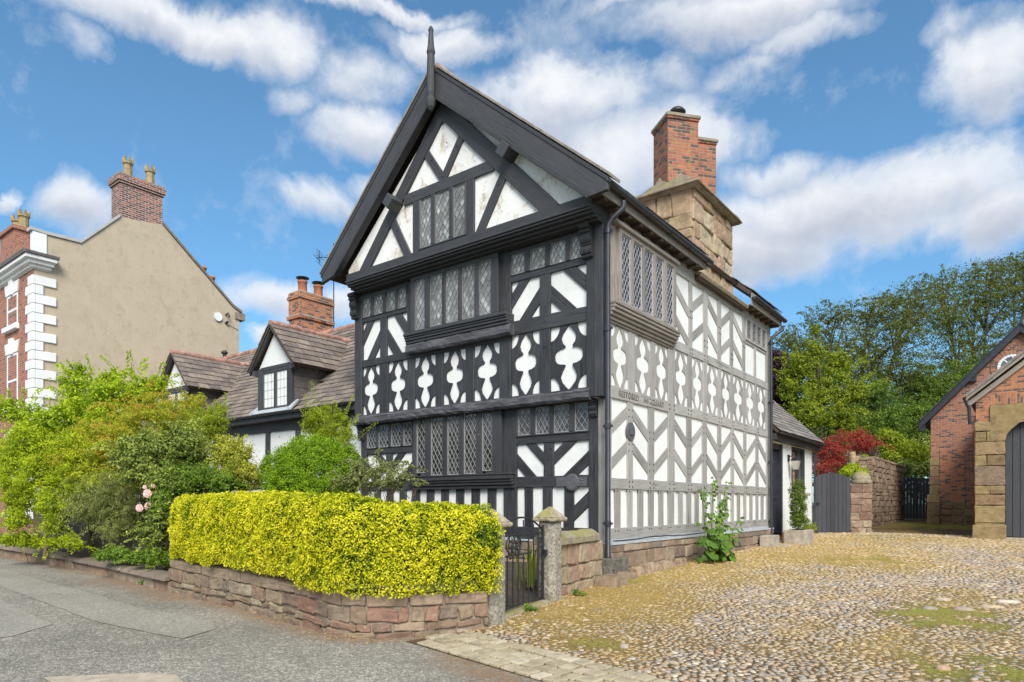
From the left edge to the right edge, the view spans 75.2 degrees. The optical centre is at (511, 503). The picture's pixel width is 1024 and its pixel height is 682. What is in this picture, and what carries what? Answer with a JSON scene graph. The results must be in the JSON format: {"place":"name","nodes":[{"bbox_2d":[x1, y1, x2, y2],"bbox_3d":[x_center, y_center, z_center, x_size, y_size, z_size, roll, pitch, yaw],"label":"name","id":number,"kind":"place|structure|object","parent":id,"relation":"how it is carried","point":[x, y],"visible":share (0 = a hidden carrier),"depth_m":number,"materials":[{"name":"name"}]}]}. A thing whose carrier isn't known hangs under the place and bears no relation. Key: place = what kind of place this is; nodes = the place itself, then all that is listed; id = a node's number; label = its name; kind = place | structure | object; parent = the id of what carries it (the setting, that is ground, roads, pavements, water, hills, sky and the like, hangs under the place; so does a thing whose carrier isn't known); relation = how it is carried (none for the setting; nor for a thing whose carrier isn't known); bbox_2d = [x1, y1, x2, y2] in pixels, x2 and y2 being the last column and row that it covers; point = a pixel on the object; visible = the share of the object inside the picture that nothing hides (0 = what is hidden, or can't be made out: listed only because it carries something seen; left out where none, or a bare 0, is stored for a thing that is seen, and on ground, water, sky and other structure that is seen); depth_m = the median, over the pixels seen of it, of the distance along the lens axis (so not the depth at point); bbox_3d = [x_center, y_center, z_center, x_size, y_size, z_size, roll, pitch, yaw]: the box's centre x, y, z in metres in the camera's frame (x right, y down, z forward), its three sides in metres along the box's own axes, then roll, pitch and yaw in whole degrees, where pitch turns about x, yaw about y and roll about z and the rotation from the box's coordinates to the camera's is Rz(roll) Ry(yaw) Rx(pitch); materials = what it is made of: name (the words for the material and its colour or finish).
{"place":"outdoors","nodes":[
{"label":"outdoors","id":0,"kind":"place"},
{"bbox_2d":[0,556,649,681],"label":"road","id":1,"kind":"structure","parent":0,"point":[249,648],"depth_m":6.20,"materials":[{"name":"grey asphalt"}]},
{"bbox_2d":[0,599,51,636],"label":"road patch","id":2,"kind":"object","parent":1,"relation":"on","point":[14,620],"visible":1,"depth_m":7.51,"materials":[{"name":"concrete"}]},
{"bbox_2d":[0,569,214,637],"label":"road patch","id":3,"kind":"object","parent":1,"relation":"on","point":[98,608],"visible":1,"depth_m":8.18,"materials":[{"name":"grey asphalt"}]},
{"bbox_2d":[42,673,182,681],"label":"road patch","id":4,"kind":"object","parent":1,"relation":"on","point":[147,677],"visible":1,"depth_m":5.25,"materials":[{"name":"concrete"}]},
{"bbox_2d":[408,631,627,681],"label":"sett bedding","id":5,"kind":"object","parent":1,"relation":"on","point":[414,641],"visible":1,"depth_m":5.96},
{"bbox_2d":[417,631,671,681],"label":"paving setts","id":6,"kind":"structure","parent":5,"relation":"on","point":[481,648],"depth_m":5.71,"materials":[{"name":"beige stone"}]},
{"bbox_2d":[0,504,925,537],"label":"ground","id":7,"kind":"structure","parent":0,"point":[773,533],"depth_m":41.60,"materials":[{"name":"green plant"}]},
{"bbox_2d":[0,543,171,591],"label":"kerb wall","id":8,"kind":"structure","parent":7,"relation":"on","point":[159,579],"depth_m":11.72,"materials":[{"name":"red stone"}]},
{"bbox_2d":[39,532,98,567],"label":"border plant","id":9,"kind":"object","parent":8,"relation":"on","point":[52,542],"visible":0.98,"depth_m":12.12,"materials":[{"name":"green plant"}]},
{"bbox_2d":[0,155,244,534],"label":"georgian house","id":10,"kind":"structure","parent":7,"relation":"on","point":[136,277],"depth_m":23.09,"materials":[{"name":"beige paint"}]},
{"bbox_2d":[1,279,19,334],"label":"window","id":11,"kind":"structure","parent":10,"relation":"in","point":[11,289],"depth_m":22.27,"materials":[{"name":"white paint"}]},
{"bbox_2d":[4,338,19,414],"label":"window","id":12,"kind":"structure","parent":10,"relation":"in","point":[11,349],"depth_m":22.27,"materials":[{"name":"white wood"}]},
{"bbox_2d":[131,276,360,504],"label":"roadside cottage","id":13,"kind":"structure","parent":7,"relation":"on","point":[265,384],"depth_m":17.75,"materials":[{"name":"white paint"}]},
{"bbox_2d":[166,388,184,410],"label":"window","id":14,"kind":"structure","parent":13,"relation":"in","point":[174,392],"depth_m":20.42,"materials":[{"name":"white glass"}]},
{"bbox_2d":[261,366,288,409],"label":"window","id":15,"kind":"structure","parent":13,"relation":"in","point":[275,371],"depth_m":17.16,"materials":[{"name":"white glass"}]},
{"bbox_2d":[314,243,333,327],"bbox_3d":[-5.894,-6.650,21.954,1.172,3.900,0.560,0,0,7],"label":"tv aerial","id":16,"kind":"object","parent":13,"relation":"attached to","point":[319,255],"visible":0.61,"depth_m":21.94,"materials":[{"name":"black paint"}]},
{"bbox_2d":[25,545,542,606],"bbox_3d":[-5.422,1.086,13.454,14.950,0.359,5.766,0,0,38],"label":"garden bed","id":17,"kind":"object","parent":7,"relation":"on","point":[516,586],"visible":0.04,"depth_m":9.59,"materials":[{"name":"soil"}]},
{"bbox_2d":[0,529,43,563],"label":"border plant","id":18,"kind":"object","parent":17,"relation":"on","point":[10,539],"visible":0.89,"depth_m":12.79,"materials":[{"name":"green plant"}]},
{"bbox_2d":[0,416,138,561],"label":"lime mounded shrub","id":19,"kind":"object","parent":17,"relation":"on","point":[40,498],"visible":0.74,"depth_m":12.23,"materials":[{"name":"green plant"}]},
{"bbox_2d":[0,349,180,556],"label":"tall bright shrub","id":20,"kind":"object","parent":17,"relation":"on","point":[72,404],"visible":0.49,"depth_m":12.97,"materials":[{"name":"green plant"}]},
{"bbox_2d":[39,468,151,559],"bbox_3d":[-7.096,0.212,11.799,2.925,1.743,1.622,0,0,38],"label":"weeping juniper","id":21,"kind":"object","parent":17,"relation":"on","point":[126,503],"visible":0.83,"depth_m":11.61,"materials":[{"name":"green plant"}]},
{"bbox_2d":[91,543,136,565],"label":"border plant","id":22,"kind":"object","parent":17,"relation":"on","point":[113,553],"visible":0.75,"depth_m":10.90,"materials":[{"name":"green plant"}]},
{"bbox_2d":[30,375,212,506],"bbox_3d":[-7.036,-0.692,12.450,2.580,3.526,2.935,0,0,38],"label":"nandina shrub","id":23,"kind":"object","parent":17,"relation":"on","point":[167,410],"visible":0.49,"depth_m":12.19,"materials":[{"name":"green plant"}]},
{"bbox_2d":[33,505,215,569],"bbox_3d":[-7.900,0.600,12.992,8.403,1.200,0.162,0,0,39],"label":"boarded fence","id":24,"kind":"object","parent":17,"relation":"on","point":[97,543],"visible":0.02,"depth_m":13.18,"materials":[{"name":"black wood"}]},
{"bbox_2d":[114,544,178,569],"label":"border plant","id":25,"kind":"object","parent":17,"relation":"on","point":[149,556],"visible":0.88,"depth_m":10.40,"materials":[{"name":"green plant"}]},
{"bbox_2d":[86,415,221,570],"bbox_3d":[-6.054,-0.189,11.086,2.093,2.593,1.652,0,0,20],"label":"climbing rose bush","id":26,"kind":"object","parent":17,"relation":"on","point":[138,461],"visible":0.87,"depth_m":10.83,"materials":[{"name":"green plant"}]},
{"bbox_2d":[145,457,250,559],"bbox_3d":[-5.149,0.171,10.964,1.567,1.886,1.096,0,0,-22],"label":"leafy border plant","id":27,"kind":"object","parent":17,"relation":"on","point":[200,479],"visible":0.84,"depth_m":10.75,"materials":[{"name":"green plant"}]},
{"bbox_2d":[176,392,234,469],"bbox_3d":[-5.686,-0.521,12.086,1.577,3.199,1.254,0,0,38],"label":"soft green shrub","id":28,"kind":"object","parent":17,"relation":"on","point":[211,424],"visible":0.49,"depth_m":12.09,"materials":[{"name":"green plant"}]},
{"bbox_2d":[199,433,264,564],"bbox_3d":[-4.773,-0.065,11.327,1.306,2.323,1.023,0,0,38],"label":"variegated shrub","id":29,"kind":"object","parent":17,"relation":"on","point":[234,452],"visible":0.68,"depth_m":11.19,"materials":[{"name":"green plant"}]},
{"bbox_2d":[254,431,366,578],"bbox_3d":[-2.883,0.021,9.622,1.876,2.230,1.614,0,0,10],"label":"round box bush","id":30,"kind":"object","parent":17,"relation":"on","point":[300,463],"visible":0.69,"depth_m":9.32,"materials":[{"name":"green plant"}]},
{"bbox_2d":[297,380,377,475],"bbox_3d":[-2.972,-0.452,10.864,1.351,3.117,0.979,0,0,38],"label":"feathery shrub","id":31,"kind":"object","parent":17,"relation":"on","point":[313,423],"visible":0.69,"depth_m":10.81,"materials":[{"name":"green plant"}]},
{"bbox_2d":[326,448,428,590],"bbox_3d":[-1.761,0.211,8.739,1.438,1.885,1.413,0,0,7],"label":"cotoneaster","id":32,"kind":"object","parent":17,"relation":"on","point":[363,475],"visible":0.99,"depth_m":8.70,"materials":[{"name":"green plant"}]},
{"bbox_2d":[514,544,536,587],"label":"iris clump","id":33,"kind":"object","parent":17,"relation":"on","point":[531,571],"visible":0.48,"depth_m":9.62,"materials":[{"name":"green plant"}]},
{"bbox_2d":[168,559,488,638],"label":"garden retaining wall","id":34,"kind":"structure","parent":7,"relation":"on","point":[287,600],"depth_m":7.01,"materials":[{"name":"red stone"}]},
{"bbox_2d":[167,489,505,599],"bbox_3d":[-2.787,0.390,8.358,5.882,1.170,1.583,0,0,38],"label":"golden privet hedge","id":35,"kind":"object","parent":34,"relation":"on","point":[359,540],"visible":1,"depth_m":6.92,"materials":[{"name":"yellow plant"}]},
{"bbox_2d":[478,509,512,625],"bbox_3d":[-0.228,0.752,7.413,0.358,1.395,0.361,0,0,38],"label":"stone gatepost","id":36,"kind":"object","parent":7,"relation":"on","point":[496,607],"visible":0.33,"depth_m":7.31,"materials":[{"name":"grey stone"}]},
{"bbox_2d":[505,600,550,617],"bbox_3d":[0.049,1.333,8.246,0.426,0.134,1.352,0,0,31],"label":"gate threshold","id":37,"kind":"object","parent":7,"relation":"on","point":[517,610],"visible":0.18,"depth_m":8.13,"materials":[{"name":"beige stone"}]},
{"bbox_2d":[505,516,547,610],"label":"iron garden gate","id":38,"kind":"structure","parent":37,"relation":"on","point":[519,542],"depth_m":8.25,"materials":[{"name":"black metal"}]},
{"bbox_2d":[521,603,538,611],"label":"weed","id":39,"kind":"object","parent":7,"relation":"on","point":[527,607],"visible":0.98,"depth_m":8.06,"materials":[{"name":"green plant"}]},
{"bbox_2d":[533,506,567,600],"bbox_3d":[0.511,0.724,8.940,0.358,1.373,0.359,0,0,38],"label":"stone gatepost","id":40,"kind":"object","parent":7,"relation":"on","point":[550,519],"visible":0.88,"depth_m":8.81,"materials":[{"name":"grey stone"}]},
{"bbox_2d":[319,26,787,575],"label":"timber framed house","id":41,"kind":"structure","parent":7,"relation":"on","point":[543,318],"depth_m":12.80,"materials":[{"name":"white paint"}]},
{"bbox_2d":[362,284,406,318],"bbox_3d":[-2.771,-4.375,14.436,1.440,0.490,0.074,0,0,38],"label":"window","id":42,"kind":"structure","parent":41,"relation":"in","point":[393,299],"depth_m":14.38,"materials":[{"name":"grey glass"}]},
{"bbox_2d":[366,421,411,448],"bbox_3d":[-2.695,-1.490,14.567,1.480,0.510,0.074,0,0,38],"label":"window","id":43,"kind":"structure","parent":41,"relation":"in","point":[394,434],"depth_m":14.51,"materials":[{"name":"grey glass"}]},
{"bbox_2d":[418,180,466,250],"bbox_3d":[-1.339,-5.536,12.809,1.265,1.031,0.074,0,0,38],"label":"window","id":44,"kind":"structure","parent":41,"relation":"in","point":[439,217],"depth_m":12.80,"materials":[{"name":"grey glass"}]},
{"bbox_2d":[403,252,513,344],"bbox_3d":[-1.097,-3.990,13.037,2.700,1.380,0.310,0,0,38],"label":"window","id":45,"kind":"structure","parent":41,"relation":"in","point":[481,276],"depth_m":12.93,"materials":[{"name":"grey glass"}]},
{"bbox_2d":[409,410,515,489],"bbox_3d":[-1.027,-1.060,13.200,2.730,1.540,0.245,0,0,38],"label":"window","id":46,"kind":"structure","parent":41,"relation":"in","point":[457,451],"depth_m":13.12,"materials":[{"name":"grey glass"}]},
{"bbox_2d":[510,232,580,275],"bbox_3d":[0.637,-4.425,11.797,1.640,0.450,0.074,0,0,38],"label":"window","id":47,"kind":"structure","parent":41,"relation":"in","point":[538,256],"depth_m":11.78,"materials":[{"name":"clear glass"}]},
{"bbox_2d":[516,401,588,436],"bbox_3d":[0.711,-1.503,11.930,1.575,0.525,0.074,0,0,38],"label":"window","id":48,"kind":"structure","parent":41,"relation":"in","point":[568,417],"depth_m":11.88,"materials":[{"name":"clear glass"}]},
{"bbox_2d":[610,213,680,349],"bbox_3d":[2.470,-4.018,12.228,0.250,1.885,2.680,0,0,38],"label":"window","id":49,"kind":"structure","parent":41,"relation":"in","point":[647,316],"depth_m":12.09,"materials":[{"name":"grey wood"}]},
{"bbox_2d":[745,317,766,351],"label":"window","id":50,"kind":"structure","parent":41,"relation":"in","point":[754,333],"depth_m":17.30,"materials":[{"name":"grey wood"}]},
{"bbox_2d":[534,529,602,595],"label":"rubble garden wall","id":51,"kind":"structure","parent":7,"relation":"on","point":[581,557],"depth_m":9.79,"materials":[{"name":"stone"}]},
{"bbox_2d":[571,589,586,595],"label":"weed","id":52,"kind":"object","parent":7,"relation":"on","point":[576,591],"visible":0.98,"depth_m":9.27,"materials":[{"name":"green plant"}]},
{"bbox_2d":[594,573,628,587],"bbox_3d":[1.537,1.227,10.348,0.440,0.239,0.494,0,0,38],"label":"loose stone","id":53,"kind":"object","parent":7,"relation":"on","point":[609,580],"visible":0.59,"depth_m":10.21,"materials":[{"name":"beige stone"}]},
{"bbox_2d":[617,571,637,579],"bbox_3d":[1.913,1.231,11.097,0.296,0.199,0.336,0,0,38],"label":"loose stone","id":54,"kind":"object","parent":7,"relation":"on","point":[630,575],"visible":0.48,"depth_m":11.00,"materials":[{"name":"beige stone"}]},
{"bbox_2d":[696,477,744,562],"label":"hollyhock","id":55,"kind":"object","parent":7,"relation":"on","point":[718,544],"visible":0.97,"depth_m":13.43,"materials":[{"name":"green plant"}]},
{"bbox_2d":[760,535,792,546],"bbox_3d":[7.079,1.005,17.666,0.680,0.370,1.797,0,0,38],"label":"stone doorstep","id":56,"kind":"object","parent":7,"relation":"on","point":[769,540],"visible":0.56,"depth_m":17.03,"materials":[{"name":"stone"}]},
{"bbox_2d":[773,346,812,414],"bbox_3d":[14.930,-4.013,36.976,3.876,9.554,3.216,0,0,38],"label":"copper beech","id":57,"kind":"object","parent":7,"relation":"on","point":[777,364],"visible":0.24,"depth_m":36.41,"materials":[{"name":"green plant"}]},
{"bbox_2d":[773,400,825,539],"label":"white annexe","id":58,"kind":"structure","parent":7,"relation":"on","point":[792,435],"depth_m":19.99,"materials":[{"name":"paint"}]},
{"bbox_2d":[773,443,782,533],"bbox_3d":[7.441,-0.420,18.965,0.220,2.600,1.200,0,0,38],"label":"door","id":59,"kind":"structure","parent":58,"relation":"in","point":[777,448],"depth_m":19.31,"materials":[{"name":"black wood"}]},
{"bbox_2d":[787,455,800,470],"bbox_3d":[8.393,-1.224,19.745,0.370,0.472,0.260,0,0,38],"label":"wall lantern","id":60,"kind":"object","parent":58,"relation":"attached to","point":[795,461],"depth_m":19.68,"materials":[{"name":"white glass"}]},
{"bbox_2d":[790,446,810,495],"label":"window","id":61,"kind":"structure","parent":58,"relation":"in","point":[798,452],"depth_m":21.02,"materials":[{"name":"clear glass"}]},
{"bbox_2d":[773,324,889,475],"bbox_3d":[16.309,-4.338,35.108,6.094,10.292,4.490,0,0,-20],"label":"lime tree","id":62,"kind":"object","parent":7,"relation":"on","point":[816,389],"visible":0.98,"depth_m":34.56,"materials":[{"name":"green plant"}]},
{"bbox_2d":[810,426,896,480],"bbox_3d":[14.341,-1.292,28.431,3.430,4.093,4.234,0,0,38],"label":"red japanese maple","id":63,"kind":"object","parent":7,"relation":"on","point":[832,459],"visible":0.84,"depth_m":28.02,"materials":[{"name":"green plant"}]},
{"bbox_2d":[810,390,930,503],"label":"distant woodland","id":64,"kind":"object","parent":7,"relation":"on","point":[860,454],"visible":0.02,"depth_m":62.95,"materials":[{"name":"green plant"}]},
{"bbox_2d":[770,274,974,456],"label":"broadleaf tree","id":65,"kind":"object","parent":7,"relation":"on","point":[879,357],"visible":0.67,"depth_m":46.39,"materials":[{"name":"green plant"}]},
{"bbox_2d":[806,377,939,469],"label":"garden tree","id":66,"kind":"object","parent":7,"relation":"on","point":[892,414],"visible":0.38,"depth_m":41.60,"materials":[{"name":"green plant"}]},
{"bbox_2d":[850,456,904,532],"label":"sandstone boundary wall","id":67,"kind":"structure","parent":7,"relation":"on","point":[876,497],"depth_m":25.95,"materials":[{"name":"stone"}]},
{"bbox_2d":[812,473,849,531],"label":"boarded gate","id":68,"kind":"structure","parent":67,"relation":"attached to","point":[833,502],"depth_m":22.48,"materials":[{"name":"grey wood"}]},
{"bbox_2d":[898,433,930,477],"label":"laurel bush","id":69,"kind":"object","parent":7,"relation":"on","point":[921,470],"visible":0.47,"depth_m":37.98,"materials":[{"name":"green plant"}]},
{"bbox_2d":[895,352,979,417],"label":"garden tree","id":70,"kind":"object","parent":7,"relation":"on","point":[941,390],"visible":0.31,"depth_m":46.15,"materials":[{"name":"green plant"}]},
{"bbox_2d":[906,248,1023,397],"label":"broadleaf tree","id":71,"kind":"object","parent":7,"relation":"on","point":[995,294],"visible":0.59,"depth_m":51.32,"materials":[{"name":"green plant"}]},
{"bbox_2d":[918,322,1023,539],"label":"brick coach house","id":72,"kind":"structure","parent":7,"relation":"on","point":[972,420],"depth_m":20.00,"materials":[{"name":"red brick"}]},
{"bbox_2d":[991,348,1023,372],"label":"round window","id":73,"kind":"structure","parent":72,"relation":"in","point":[1012,351],"depth_m":26.52,"materials":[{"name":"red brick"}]},
{"bbox_2d":[1005,421,1023,536],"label":"door","id":74,"kind":"structure","parent":72,"relation":"in","point":[1018,431],"depth_m":19.60,"materials":[{"name":"grey wood"}]},
{"bbox_2d":[0,0,1023,503],"label":"sky","id":75,"kind":"structure","parent":0,"point":[863,146],"materials":[{"name":"blue"}]},
{"bbox_2d":[455,517,1023,681],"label":"yard","id":76,"kind":"structure","parent":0,"point":[907,529],"depth_m":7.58,"materials":[{"name":"beige stone"}]},
{"bbox_2d":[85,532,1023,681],"bbox_3d":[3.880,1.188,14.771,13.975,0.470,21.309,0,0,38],"label":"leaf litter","id":77,"kind":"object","parent":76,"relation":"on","point":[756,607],"visible":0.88,"depth_m":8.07,"materials":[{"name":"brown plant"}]},
{"bbox_2d":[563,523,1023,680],"bbox_3d":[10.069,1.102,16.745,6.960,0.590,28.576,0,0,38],"label":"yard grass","id":78,"kind":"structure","parent":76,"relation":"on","point":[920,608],"depth_m":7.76,"materials":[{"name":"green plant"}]},
{"bbox_2d":[784,529,813,543],"bbox_3d":[7.926,0.920,18.367,0.560,0.400,1.070,0,0,38],"label":"stone trough","id":79,"kind":"object","parent":76,"relation":"on","point":[795,536],"visible":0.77,"depth_m":17.97,"materials":[{"name":"stone"}]},
{"bbox_2d":[787,476,809,529],"bbox_3d":[7.912,0.076,18.342,0.576,1.751,0.858,0,0,38],"label":"clipped conifer","id":80,"kind":"object","parent":79,"relation":"in","point":[798,517],"visible":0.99,"depth_m":18.24,"materials":[{"name":"green plant"}]},
{"bbox_2d":[803,520,816,532],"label":"trough fern","id":81,"kind":"object","parent":79,"relation":"in","point":[811,526],"visible":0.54,"depth_m":19.45,"materials":[{"name":"green plant"}]},
{"bbox_2d":[838,454,873,476],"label":"yellow green shrub","id":82,"kind":"object","parent":76,"relation":"on","point":[849,470],"visible":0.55,"depth_m":25.26,"materials":[{"name":"green plant"}]},
{"bbox_2d":[848,451,863,463],"bbox_3d":[13.929,-0.858,26.665,1.064,2.450,0.387,0,0,-30],"label":"pollarded stump","id":83,"kind":"object","parent":76,"relation":"on","point":[853,458],"visible":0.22,"depth_m":26.40,"materials":[{"name":"brown wood"}]},
{"bbox_2d":[873,426,930,477],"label":"ivy bank","id":84,"kind":"structure","parent":76,"relation":"on","point":[913,451],"depth_m":33.87,"materials":[{"name":"green plant"}]},
{"bbox_2d":[903,477,929,518],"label":"alley gate","id":85,"kind":"structure","parent":76,"relation":"on","point":[914,498],"depth_m":31.89,"materials":[{"name":"black metal"}]}
]}

